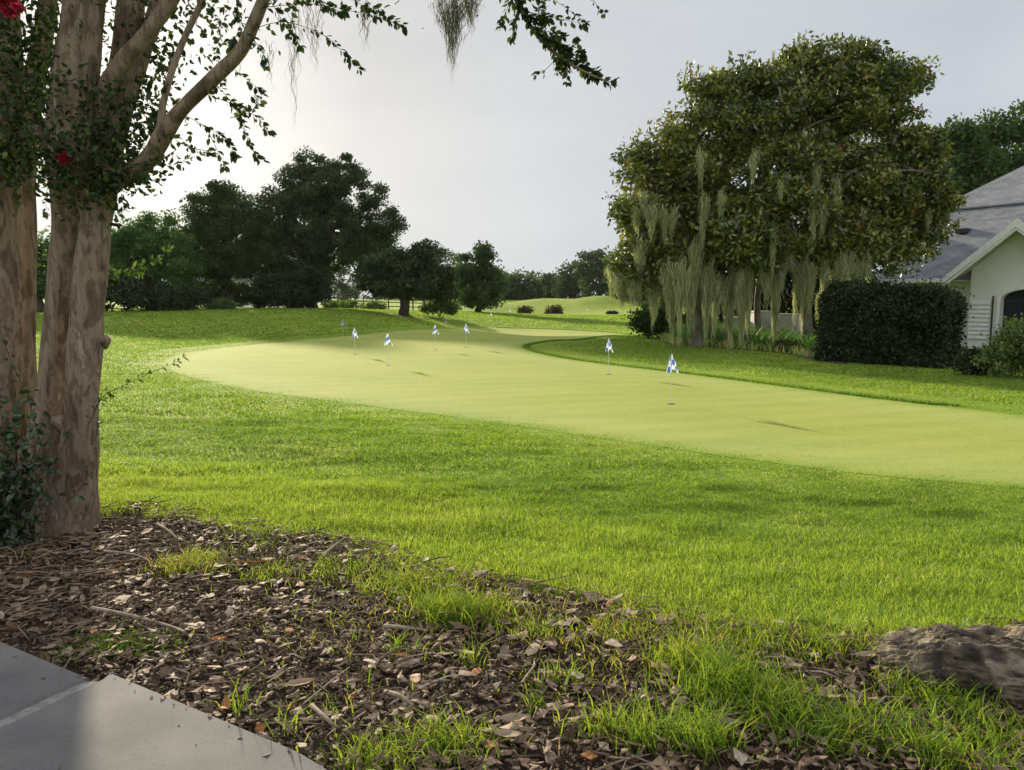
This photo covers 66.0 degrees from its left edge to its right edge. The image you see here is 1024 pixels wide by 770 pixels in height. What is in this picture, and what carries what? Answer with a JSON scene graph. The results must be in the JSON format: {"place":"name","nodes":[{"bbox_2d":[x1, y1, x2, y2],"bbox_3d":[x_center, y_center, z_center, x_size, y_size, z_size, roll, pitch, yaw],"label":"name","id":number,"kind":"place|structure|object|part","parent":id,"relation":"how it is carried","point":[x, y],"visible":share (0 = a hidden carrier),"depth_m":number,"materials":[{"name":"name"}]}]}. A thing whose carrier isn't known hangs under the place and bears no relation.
{"place":"outdoors","nodes":[
{"label":"outdoors","id":0,"kind":"place"},
{"bbox_2d":[0,642,90,719],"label":"pavement","id":1,"kind":"structure","parent":0,"point":[23,685],"depth_m":3.02,"materials":[{"name":"concrete"}]},
{"bbox_2d":[0,682,95,727],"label":"pavement","id":2,"kind":"structure","parent":0,"point":[37,706],"depth_m":2.86,"materials":[{"name":"grey concrete"}]},
{"bbox_2d":[0,673,325,769],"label":"pavement","id":3,"kind":"structure","parent":0,"point":[110,721],"depth_m":2.61,"materials":[{"name":"concrete"}]},
{"bbox_2d":[20,0,1023,298],"label":"sky","id":4,"kind":"structure","parent":0,"point":[500,155],"materials":[{"name":"white"}]},
{"bbox_2d":[36,296,1023,645],"bbox_3d":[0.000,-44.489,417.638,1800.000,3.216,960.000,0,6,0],"label":"ground","id":5,"kind":"structure","parent":0,"point":[592,306],"depth_m":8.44,"materials":[{"name":"green plant"}]},
{"bbox_2d":[36,231,50,311],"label":"shade tree","id":6,"kind":"object","parent":5,"relation":"on","point":[41,277],"visible":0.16,"depth_m":49.02,"materials":[{"name":"green plant"}]},
{"bbox_2d":[107,208,207,307],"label":"tree","id":7,"kind":"object","parent":5,"relation":"on","point":[145,239],"visible":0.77,"depth_m":52.58,"materials":[{"name":"green plant"}]},
{"bbox_2d":[104,275,214,310],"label":"dark shrub","id":8,"kind":"object","parent":5,"relation":"on","point":[163,295],"visible":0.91,"depth_m":50.84,"materials":[{"name":"green plant"}]},
{"bbox_2d":[200,297,239,308],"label":"green shrub","id":9,"kind":"object","parent":5,"relation":"on","point":[223,303],"visible":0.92,"depth_m":53.45,"materials":[{"name":"green plant"}]},
{"bbox_2d":[199,295,252,307],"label":"leafy thicket","id":10,"kind":"object","parent":5,"relation":"on","point":[242,304],"visible":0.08,"depth_m":69.56,"materials":[{"name":"green plant"}]},
{"bbox_2d":[170,179,286,301],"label":"broadleaf tree","id":11,"kind":"object","parent":5,"relation":"on","point":[245,255],"visible":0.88,"depth_m":55.40,"materials":[{"name":"green plant"}]},
{"bbox_2d":[178,272,280,307],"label":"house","id":12,"kind":"structure","parent":5,"relation":"on","point":[241,281],"depth_m":87.32,"materials":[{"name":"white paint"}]},
{"bbox_2d":[231,263,336,307],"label":"dark shrub","id":13,"kind":"object","parent":5,"relation":"on","point":[274,290],"visible":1,"depth_m":55.62,"materials":[{"name":"green plant"}]},
{"bbox_2d":[248,146,410,307],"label":"oak tree","id":14,"kind":"object","parent":5,"relation":"on","point":[320,211],"visible":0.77,"depth_m":58.01,"materials":[{"name":"green plant"}]},
{"bbox_2d":[323,257,363,299],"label":"distant tree","id":15,"kind":"object","parent":5,"relation":"on","point":[342,287],"visible":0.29,"depth_m":172.78,"materials":[{"name":"green plant"}]},
{"bbox_2d":[320,298,386,308],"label":"shrub","id":16,"kind":"object","parent":5,"relation":"on","point":[353,304],"visible":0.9,"depth_m":65.38,"materials":[{"name":"green plant"}]},
{"bbox_2d":[324,296,424,309],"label":"rail fence","id":17,"kind":"object","parent":5,"relation":"on","point":[388,302],"visible":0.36,"depth_m":75.77,"materials":[{"name":"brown wood"}]},
{"bbox_2d":[369,244,397,299],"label":"distant tree","id":18,"kind":"object","parent":5,"relation":"on","point":[393,245],"visible":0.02,"depth_m":173.00,"materials":[{"name":"green plant"}]},
{"bbox_2d":[349,238,462,315],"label":"spreading tree","id":19,"kind":"object","parent":5,"relation":"on","point":[407,275],"visible":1,"depth_m":48.78,"materials":[{"name":"green plant"}]},
{"bbox_2d":[417,299,461,316],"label":"shrub","id":20,"kind":"object","parent":5,"relation":"on","point":[452,309],"visible":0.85,"depth_m":51.40,"materials":[{"name":"green plant"}]},
{"bbox_2d":[432,244,462,288],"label":"distant tree","id":21,"kind":"object","parent":5,"relation":"on","point":[448,255],"visible":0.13,"depth_m":172.49,"materials":[{"name":"green plant"}]},
{"bbox_2d":[452,240,510,311],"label":"upright tree","id":22,"kind":"object","parent":5,"relation":"on","point":[485,288],"visible":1,"depth_m":72.66,"materials":[{"name":"green plant"}]},
{"bbox_2d":[498,269,509,298],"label":"distant tree","id":23,"kind":"object","parent":5,"relation":"on","point":[502,273],"visible":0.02,"depth_m":158.37,"materials":[{"name":"green plant"}]},
{"bbox_2d":[111,269,898,298],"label":"wood","id":24,"kind":"object","parent":5,"relation":"on","point":[349,280],"depth_m":264.75,"materials":[{"name":"green plant"}]},
{"bbox_2d":[0,494,1023,769],"bbox_3d":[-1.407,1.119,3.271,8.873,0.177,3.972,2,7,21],"label":"bark mulch","id":25,"kind":"object","parent":5,"relation":"on","point":[276,600],"visible":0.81,"depth_m":3.31,"materials":[{"name":"brown wood"}]},
{"bbox_2d":[0,339,92,551],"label":"climbing vine","id":26,"kind":"object","parent":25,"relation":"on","point":[13,510],"visible":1,"depth_m":4.60,"materials":[{"name":"green plant"}]},
{"bbox_2d":[103,550,151,562],"bbox_3d":[-2.174,0.967,4.472,0.416,0.026,0.030,3,7,28],"label":"stick","id":27,"kind":"object","parent":25,"relation":"on","point":[116,552],"visible":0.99,"depth_m":4.49,"materials":[{"name":"brown wood"}]},
{"bbox_2d":[89,606,185,632],"bbox_3d":[-1.696,1.063,3.586,0.644,0.028,0.046,3,7,27],"label":"stick","id":28,"kind":"object","parent":25,"relation":"on","point":[95,608],"visible":1,"depth_m":3.60,"materials":[{"name":"wood"}]},
{"bbox_2d":[155,523,177,539],"bbox_3d":[-2.172,0.915,4.959,0.020,0.028,0.398,-5,8,-42],"label":"stick","id":29,"kind":"object","parent":25,"relation":"on","point":[166,529],"visible":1,"depth_m":4.94,"materials":[{"name":"beige wood"}]},
{"bbox_2d":[201,685,215,691],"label":"fallen leaf","id":30,"kind":"object","parent":25,"relation":"on","point":[209,689],"visible":1,"depth_m":2.94,"materials":[{"name":"beige plant"}]},
{"bbox_2d":[207,636,225,639],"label":"fallen leaf","id":31,"kind":"object","parent":25,"relation":"on","point":[217,637],"visible":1,"depth_m":3.38,"materials":[{"name":"orange plant"}]},
{"bbox_2d":[280,678,314,685],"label":"fallen leaf","id":32,"kind":"object","parent":25,"relation":"on","point":[295,682],"visible":1,"depth_m":2.99,"materials":[{"name":"plant"}]},
{"bbox_2d":[0,0,620,540],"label":"crepe myrtle","id":33,"kind":"object","parent":25,"relation":"on","point":[78,136],"visible":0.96,"depth_m":4.74,"materials":[{"name":"brown plant"}]},
{"bbox_2d":[309,703,338,728],"bbox_3d":[-0.661,1.156,2.754,0.023,0.028,0.198,-5,8,-39],"label":"stick","id":34,"kind":"object","parent":25,"relation":"on","point":[315,708],"visible":0.99,"depth_m":2.74,"materials":[{"name":"beige wood"}]},
{"bbox_2d":[301,667,349,706],"bbox_3d":[-0.696,1.131,2.978,0.016,0.019,0.320,2,7,21],"label":"stick","id":35,"kind":"object","parent":25,"relation":"on","point":[307,700],"visible":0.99,"depth_m":2.92,"materials":[{"name":"wood"}]},
{"bbox_2d":[320,538,343,557],"bbox_3d":[-1.051,0.953,4.636,0.028,0.028,0.353,1,6,8],"label":"stick","id":36,"kind":"object","parent":25,"relation":"on","point":[331,547],"visible":0.93,"depth_m":4.57,"materials":[{"name":"beige wood"}]},
{"bbox_2d":[383,689,414,706],"bbox_3d":[-0.414,1.143,2.881,0.159,0.029,0.019,5,8,39],"label":"stick","id":37,"kind":"object","parent":25,"relation":"on","point":[396,694],"visible":0.97,"depth_m":2.88,"materials":[{"name":"beige wood"}]},
{"bbox_2d":[384,624,427,631],"bbox_3d":[-0.473,1.076,3.489,0.208,0.028,0.037,2,6,15],"label":"stick","id":38,"kind":"object","parent":25,"relation":"on","point":[392,626],"visible":0.95,"depth_m":3.48,"materials":[{"name":"wood"}]},
{"bbox_2d":[489,728,522,736],"bbox_3d":[-0.020,1.164,2.634,0.112,0.015,0.048,0,6,0],"label":"fallen leaf","id":39,"kind":"object","parent":25,"relation":"on","point":[507,732],"visible":1,"depth_m":2.64,"materials":[{"name":"beige plant"}]},
{"bbox_2d":[495,713,530,720],"bbox_3d":[0.003,1.153,2.732,0.125,0.014,0.052,0,6,0],"label":"fallen leaf","id":40,"kind":"object","parent":25,"relation":"on","point":[510,716],"visible":0.99,"depth_m":2.74,"materials":[{"name":"beige plant"}]},
{"bbox_2d":[854,651,876,655],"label":"fallen leaf","id":41,"kind":"object","parent":25,"relation":"on","point":[863,653],"visible":0.99,"depth_m":3.23,"materials":[{"name":"beige plant"}]},
{"bbox_2d":[860,623,1023,710],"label":"rock","id":42,"kind":"object","parent":25,"relation":"on","point":[981,655],"visible":0.77,"depth_m":3.06,"materials":[{"name":"grey stone"}]},
{"bbox_2d":[1,495,1023,769],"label":"weed grass","id":43,"kind":"structure","parent":5,"relation":"on","point":[733,677],"depth_m":2.95,"materials":[{"name":"green plant"}]},
{"bbox_2d":[496,267,548,299],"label":"distant tree","id":44,"kind":"object","parent":5,"relation":"on","point":[530,287],"visible":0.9,"depth_m":147.72,"materials":[{"name":"green plant"}]},
{"bbox_2d":[515,305,533,313],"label":"bush","id":45,"kind":"object","parent":5,"relation":"on","point":[523,309],"visible":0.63,"depth_m":99.17,"materials":[{"name":"green plant"}]},
{"bbox_2d":[544,304,550,313],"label":"bush","id":46,"kind":"object","parent":5,"relation":"on","point":[547,311],"visible":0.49,"depth_m":98.44,"materials":[{"name":"green plant"}]},
{"bbox_2d":[537,267,560,298],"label":"distant tree","id":47,"kind":"object","parent":5,"relation":"on","point":[547,279],"visible":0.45,"depth_m":162.40,"materials":[{"name":"green plant"}]},
{"bbox_2d":[548,304,564,313],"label":"bush","id":48,"kind":"object","parent":5,"relation":"on","point":[556,309],"visible":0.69,"depth_m":97.25,"materials":[{"name":"green plant"}]},
{"bbox_2d":[550,259,592,298],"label":"distant tree","id":49,"kind":"object","parent":5,"relation":"on","point":[568,285],"visible":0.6,"depth_m":147.68,"materials":[{"name":"green plant"}]},
{"bbox_2d":[571,248,614,296],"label":"distant tree","id":50,"kind":"object","parent":5,"relation":"on","point":[593,270],"visible":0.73,"depth_m":137.92,"materials":[{"name":"green plant"}]},
{"bbox_2d":[162,328,1023,487],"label":"putting green","id":51,"kind":"object","parent":5,"relation":"on","point":[498,374],"visible":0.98,"depth_m":11.60,"materials":[{"name":"green plant"}]},
{"bbox_2d":[352,325,357,354],"bbox_3d":[-4.206,-1.192,21.113,0.108,0.810,0.198,2,7,21],"label":"putting flag","id":52,"kind":"object","parent":51,"relation":"on","point":[354,334],"visible":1,"depth_m":21.07,"materials":[{"name":"white fabric"}]},
{"bbox_2d":[384,331,392,365],"bbox_3d":[-2.782,-0.813,17.785,0.210,0.810,0.106,0,6,0],"label":"putting flag","id":53,"kind":"object","parent":51,"relation":"on","point":[387,340],"visible":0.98,"depth_m":17.77,"materials":[{"name":"fabric"}]},
{"bbox_2d":[605,339,613,374],"bbox_3d":[1.958,-0.588,15.873,0.108,0.810,0.194,4,8,35],"label":"putting flag","id":54,"kind":"object","parent":51,"relation":"on","point":[608,346],"visible":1,"depth_m":15.84,"materials":[{"name":"white fabric"}]},
{"bbox_2d":[666,350,678,403],"bbox_3d":[2.305,-0.098,11.321,0.193,0.810,0.108,-6,9,-44],"label":"putting flag","id":55,"kind":"object","parent":51,"relation":"on","point":[673,362],"visible":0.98,"depth_m":11.29,"materials":[{"name":"fabric"}]},
{"bbox_2d":[606,310,619,313],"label":"bush","id":56,"kind":"object","parent":5,"relation":"on","point":[611,312],"visible":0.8,"depth_m":79.33,"materials":[{"name":"green plant"}]},
{"bbox_2d":[602,249,651,299],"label":"distant tree","id":57,"kind":"object","parent":5,"relation":"on","point":[608,294],"visible":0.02,"depth_m":119.24,"materials":[{"name":"green plant"}]},
{"bbox_2d":[620,297,689,338],"bbox_3d":[5.038,-2.273,27.417,2.563,1.536,1.666,0,6,0],"label":"dark shrub","id":58,"kind":"object","parent":5,"relation":"on","point":[641,323],"visible":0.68,"depth_m":27.15,"materials":[{"name":"green plant"}]},
{"bbox_2d":[645,287,673,304],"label":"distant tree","id":59,"kind":"object","parent":5,"relation":"on","point":[663,301],"visible":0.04,"depth_m":113.03,"materials":[{"name":"green plant"}]},
{"bbox_2d":[662,211,809,252],"bbox_3d":[10.337,-6.173,38.646,8.952,7.796,4.988,0,6,0],"label":"dense tree","id":60,"kind":"object","parent":5,"relation":"on","point":[708,237],"depth_m":37.43,"materials":[{"name":"green plant"}]},
{"bbox_2d":[662,340,848,364],"bbox_3d":[7.156,-1.702,30.288,4.487,0.464,23.020,0,6,0],"label":"tree bed","id":61,"kind":"object","parent":5,"relation":"on","point":[807,357],"visible":0.22,"depth_m":22.17,"materials":[{"name":"soil"}]},
{"bbox_2d":[601,61,762,348],"bbox_3d":[5.073,-5.134,23.682,4.886,8.679,3.682,0,6,0],"label":"moss draped tree","id":62,"kind":"object","parent":61,"relation":"on","point":[678,180],"visible":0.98,"depth_m":22.89,"materials":[{"name":"green plant"}]},
{"bbox_2d":[724,317,738,330],"bbox_3d":[7.564,-1.848,26.555,0.700,0.900,0.700,-1,6,-6],"label":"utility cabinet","id":63,"kind":"object","parent":61,"relation":"on","point":[735,320],"visible":0.11,"depth_m":26.21,"materials":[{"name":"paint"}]},
{"bbox_2d":[657,320,830,356],"bbox_3d":[7.744,-1.607,24.733,5.090,0.961,8.217,-5,8,-39],"label":"ground cover","id":64,"kind":"object","parent":61,"relation":"on","point":[764,342],"visible":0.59,"depth_m":23.50,"materials":[{"name":"green plant"}]},
{"bbox_2d":[750,311,771,333],"bbox_3d":[8.124,-1.830,25.551,0.700,1.150,0.700,-1,6,-6],"label":"utility cabinet","id":65,"kind":"object","parent":61,"relation":"on","point":[766,317],"visible":0.2,"depth_m":25.22,"materials":[{"name":"paint"}]},
{"bbox_3d":[8.155,-1.857,25.241,0.500,0.790,0.011,-1,6,-6],"label":"door","id":66,"kind":"part","parent":65,"relation":"part of","materials":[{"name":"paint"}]},
{"bbox_2d":[779,313,800,337],"bbox_3d":[8.686,-1.661,24.564,0.720,1.120,0.700,3,7,28],"label":"utility cabinet","id":67,"kind":"object","parent":61,"relation":"on","point":[786,319],"visible":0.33,"depth_m":24.27,"materials":[{"name":"paint"}]},
{"bbox_3d":[8.534,-1.691,24.280,0.520,0.760,0.033,3,7,28],"label":"door","id":68,"kind":"part","parent":67,"relation":"part of","materials":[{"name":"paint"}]},
{"bbox_2d":[772,336,807,351],"bbox_3d":[7.995,-1.129,22.560,1.088,0.573,0.700,0,6,0],"label":"dry shrub","id":69,"kind":"object","parent":61,"relation":"on","point":[782,343],"visible":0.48,"depth_m":22.49,"materials":[{"name":"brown plant"}]},
{"bbox_2d":[685,30,944,348],"bbox_3d":[8.527,-5.440,23.442,7.654,9.956,4.434,-2,7,-19],"label":"moss draped tree","id":70,"kind":"object","parent":61,"relation":"on","point":[865,84],"visible":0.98,"depth_m":22.27,"materials":[{"name":"green plant"}]},
{"bbox_2d":[785,105,968,338],"bbox_3d":[10.556,-4.663,23.417,5.863,7.411,3.921,0,6,0],"label":"moss draped tree","id":71,"kind":"object","parent":61,"relation":"on","point":[898,219],"visible":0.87,"depth_m":22.47,"materials":[{"name":"green plant"}]},
{"bbox_2d":[683,264,879,336],"bbox_3d":[9.649,-2.973,28.409,6.864,3.497,2.497,2,6,17],"label":"hedge","id":72,"kind":"object","parent":5,"relation":"on","point":[786,301],"visible":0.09,"depth_m":27.71,"materials":[{"name":"green plant"}]},
{"bbox_2d":[810,271,974,368],"bbox_3d":[9.339,-1.506,19.497,3.609,2.649,2.422,6,8,42],"label":"hedge","id":73,"kind":"object","parent":5,"relation":"on","point":[863,317],"visible":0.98,"depth_m":18.85,"materials":[{"name":"green plant"}]},
{"bbox_2d":[876,166,1023,348],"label":"house","id":74,"kind":"structure","parent":5,"relation":"on","point":[982,255],"depth_m":26.35,"materials":[{"name":"concrete"}]},
{"bbox_2d":[994,286,1023,347],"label":"arched window","id":75,"kind":"structure","parent":74,"relation":"in","point":[1013,302],"depth_m":25.32,"materials":[{"name":"white glass"}]},
{"bbox_2d":[923,112,1011,197],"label":"tall tree","id":76,"kind":"object","parent":5,"relation":"on","point":[973,158],"visible":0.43,"depth_m":47.57,"materials":[{"name":"green plant"}]},
{"bbox_2d":[951,345,994,375],"bbox_3d":[9.506,-0.459,16.207,0.937,0.730,0.857,-5,8,-38],"label":"leafy shrub","id":77,"kind":"object","parent":5,"relation":"on","point":[968,367],"visible":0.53,"depth_m":16.16,"materials":[{"name":"green plant"}]},
{"bbox_2d":[962,99,1023,192],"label":"tall tree","id":78,"kind":"object","parent":5,"relation":"on","point":[1004,133],"visible":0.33,"depth_m":49.62,"materials":[{"name":"green plant"}]},
{"bbox_2d":[969,312,1023,377],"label":"leafy shrub","id":79,"kind":"object","parent":5,"relation":"on","point":[1011,333],"visible":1,"depth_m":15.54,"materials":[{"name":"green plant"}]}
]}

